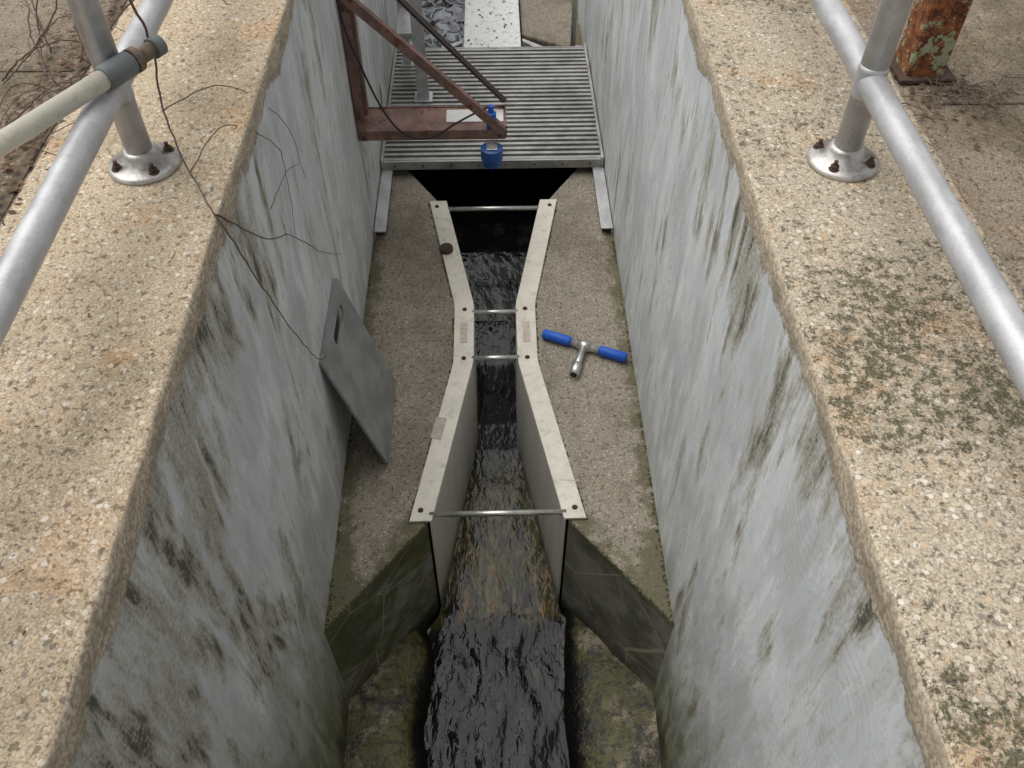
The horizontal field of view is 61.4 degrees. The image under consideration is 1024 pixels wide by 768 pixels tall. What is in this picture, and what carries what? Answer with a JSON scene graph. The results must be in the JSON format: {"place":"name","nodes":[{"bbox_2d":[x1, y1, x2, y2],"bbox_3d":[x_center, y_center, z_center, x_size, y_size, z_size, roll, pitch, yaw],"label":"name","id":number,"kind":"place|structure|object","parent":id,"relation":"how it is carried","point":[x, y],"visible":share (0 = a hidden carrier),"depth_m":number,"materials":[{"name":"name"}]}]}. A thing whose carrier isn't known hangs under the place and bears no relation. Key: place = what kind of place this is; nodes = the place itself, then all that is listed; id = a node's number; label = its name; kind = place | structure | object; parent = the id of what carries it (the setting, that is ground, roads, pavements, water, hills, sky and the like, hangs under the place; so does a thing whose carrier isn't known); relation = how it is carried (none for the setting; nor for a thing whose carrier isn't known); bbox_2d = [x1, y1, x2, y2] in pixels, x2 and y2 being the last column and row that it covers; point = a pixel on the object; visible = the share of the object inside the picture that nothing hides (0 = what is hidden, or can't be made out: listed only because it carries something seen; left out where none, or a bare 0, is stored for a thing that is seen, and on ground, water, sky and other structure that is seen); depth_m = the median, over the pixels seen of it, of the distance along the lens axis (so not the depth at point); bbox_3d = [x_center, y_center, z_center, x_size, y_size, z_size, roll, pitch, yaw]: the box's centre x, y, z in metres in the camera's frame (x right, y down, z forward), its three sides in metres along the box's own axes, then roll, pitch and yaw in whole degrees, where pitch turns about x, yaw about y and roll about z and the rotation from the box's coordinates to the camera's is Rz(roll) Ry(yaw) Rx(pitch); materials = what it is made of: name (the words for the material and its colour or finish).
{"place":"outdoors","nodes":[
{"label":"outdoors","id":0,"kind":"place"},
{"bbox_2d":[408,0,576,767],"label":"water","id":1,"kind":"structure","parent":0,"point":[496,631],"depth_m":3.10,"materials":[{"name":"black liquid"}]},
{"bbox_2d":[441,40,461,47],"bbox_3d":[-0.304,-1.648,4.580,0.136,0.320,0.034,-30,56,-23],"label":"inlet wing plate","id":2,"kind":"object","parent":1,"relation":"in","point":[457,44],"visible":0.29,"depth_m":4.47,"materials":[{"name":"metal"}]},
{"bbox_2d":[522,38,540,46],"bbox_3d":[0.097,-1.659,4.590,0.138,0.320,0.035,32,56,24],"label":"inlet wing plate","id":3,"kind":"object","parent":1,"relation":"in","point":[526,43],"visible":0.21,"depth_m":4.48,"materials":[{"name":"metal"}]},
{"bbox_2d":[343,588,660,767],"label":"channel floor","id":4,"kind":"structure","parent":0,"point":[610,721],"depth_m":2.75,"materials":[{"name":"grey concrete"}]},
{"bbox_2d":[0,0,1023,295],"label":"ground","id":5,"kind":"structure","parent":0,"point":[988,178],"depth_m":1.82,"materials":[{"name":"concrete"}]},
{"bbox_2d":[0,0,334,359],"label":"bare vine","id":6,"kind":"object","parent":5,"relation":"on","point":[37,45],"visible":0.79,"depth_m":1.75,"materials":[{"name":"brown plant"}]},
{"bbox_2d":[0,1,1023,691],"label":"leaf litter","id":7,"kind":"object","parent":5,"relation":"on","point":[6,165],"visible":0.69,"depth_m":1.80,"materials":[{"name":"brown plant"}]},
{"bbox_2d":[0,0,1023,215],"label":"expansion joint","id":8,"kind":"object","parent":5,"relation":"on","point":[19,175],"visible":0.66,"depth_m":1.71,"materials":[{"name":"rubber"}]},
{"bbox_2d":[890,51,956,83],"bbox_3d":[0.891,-0.694,1.888,0.123,0.009,0.125,-1,49,-1],"label":"base plate","id":9,"kind":"object","parent":5,"relation":"on","point":[900,75],"visible":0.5,"depth_m":1.85,"materials":[{"name":"brown metal"}]},
{"bbox_2d":[894,0,972,75],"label":"square tube","id":10,"kind":"object","parent":9,"relation":"on","point":[931,33],"visible":0.94,"depth_m":1.80,"materials":[{"name":"green paint"}]},
{"bbox_2d":[901,74,1023,131],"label":"twig debris","id":11,"kind":"object","parent":5,"relation":"on","point":[958,90],"visible":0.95,"depth_m":1.80,"materials":[{"name":"brown plant"}]},
{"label":"channel floor","id":12,"kind":"structure","parent":0,"visible":0},
{"bbox_2d":[0,0,408,767],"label":"concrete channel wall","id":13,"kind":"structure","parent":12,"relation":"on","point":[164,600],"depth_m":1.53,"materials":[{"name":"beige concrete"}]},
{"bbox_2d":[0,0,181,346],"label":"pipe railing","id":14,"kind":"object","parent":13,"relation":"on","point":[140,158],"visible":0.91,"depth_m":1.40,"materials":[{"name":"metal"}]},
{"bbox_2d":[0,34,167,158],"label":"pvc conduit","id":15,"kind":"object","parent":14,"relation":"attached to","point":[114,72],"visible":1,"depth_m":1.40,"materials":[{"name":"white plastic"}]},
{"bbox_2d":[336,0,506,168],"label":"rusty sensor bracket","id":16,"kind":"object","parent":13,"relation":"attached to","point":[472,118],"visible":1,"depth_m":3.10,"materials":[{"name":"brown metal"}]},
{"bbox_2d":[324,170,453,698],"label":"concrete deck slab","id":17,"kind":"structure","parent":12,"relation":"on","point":[395,603],"depth_m":2.81,"materials":[{"name":"grey concrete"}]},
{"bbox_2d":[319,278,395,462],"bbox_3d":[-0.466,-0.034,2.671,0.013,0.505,0.352,-11,48,10],"label":"metal cover plate","id":18,"kind":"object","parent":17,"relation":"on","point":[356,369],"visible":0.98,"depth_m":2.64,"materials":[{"name":"grey metal"}]},
{"bbox_2d":[374,43,612,237],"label":"metal grating platform","id":19,"kind":"structure","parent":17,"relation":"on","point":[547,92],"depth_m":3.96,"materials":[{"name":"metal"}]},
{"bbox_2d":[396,0,432,102],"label":"aluminium gate frame","id":20,"kind":"object","parent":19,"relation":"on","point":[409,26],"visible":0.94,"depth_m":3.89,"materials":[{"name":"paint"}]},
{"bbox_2d":[409,199,585,605],"bbox_3d":[-0.060,0.058,3.364,0.535,0.732,1.600,-1,49,-1],"label":"fiberglass flume","id":21,"kind":"object","parent":12,"relation":"on","point":[439,502],"visible":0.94,"depth_m":2.99,"materials":[{"name":"white plastic"}]},
{"bbox_2d":[518,0,582,46],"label":"concrete side slab","id":22,"kind":"structure","parent":12,"relation":"on","point":[545,22],"depth_m":4.72,"materials":[{"name":"beige concrete"}]},
{"bbox_2d":[464,0,520,46],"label":"white plank","id":23,"kind":"object","parent":22,"relation":"on","point":[480,33],"depth_m":4.59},
{"bbox_2d":[570,0,577,45],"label":"vertical conduit","id":24,"kind":"object","parent":22,"relation":"on","point":[574,21],"depth_m":4.43,"materials":[{"name":"beige plastic"}]},
{"bbox_2d":[535,167,673,691],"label":"concrete deck slab","id":25,"kind":"structure","parent":12,"relation":"on","point":[616,612],"depth_m":2.85,"materials":[{"name":"beige concrete"}]},
{"bbox_2d":[324,202,674,633],"bbox_3d":[-0.056,-0.044,3.008,0.976,0.005,1.913,-1,49,-1],"label":"moss","id":26,"kind":"object","parent":25,"relation":"on","point":[570,521],"visible":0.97,"depth_m":2.62,"materials":[{"name":"green plant"}]},
{"bbox_2d":[542,329,627,378],"bbox_3d":[0.232,-0.091,3.025,0.313,0.041,0.163,18,52,15],"label":"handle wrench","id":27,"kind":"object","parent":25,"relation":"on","point":[583,346],"visible":1,"depth_m":3.04,"materials":[{"name":"blue rubber"}]},
{"bbox_2d":[578,0,1023,767],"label":"concrete channel wall","id":28,"kind":"structure","parent":12,"relation":"on","point":[806,532],"depth_m":1.51,"materials":[{"name":"grey concrete"}]},
{"bbox_2d":[806,0,1023,401],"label":"pipe railing","id":29,"kind":"object","parent":28,"relation":"on","point":[845,155],"visible":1,"depth_m":1.40,"materials":[{"name":"metal"}]}
]}

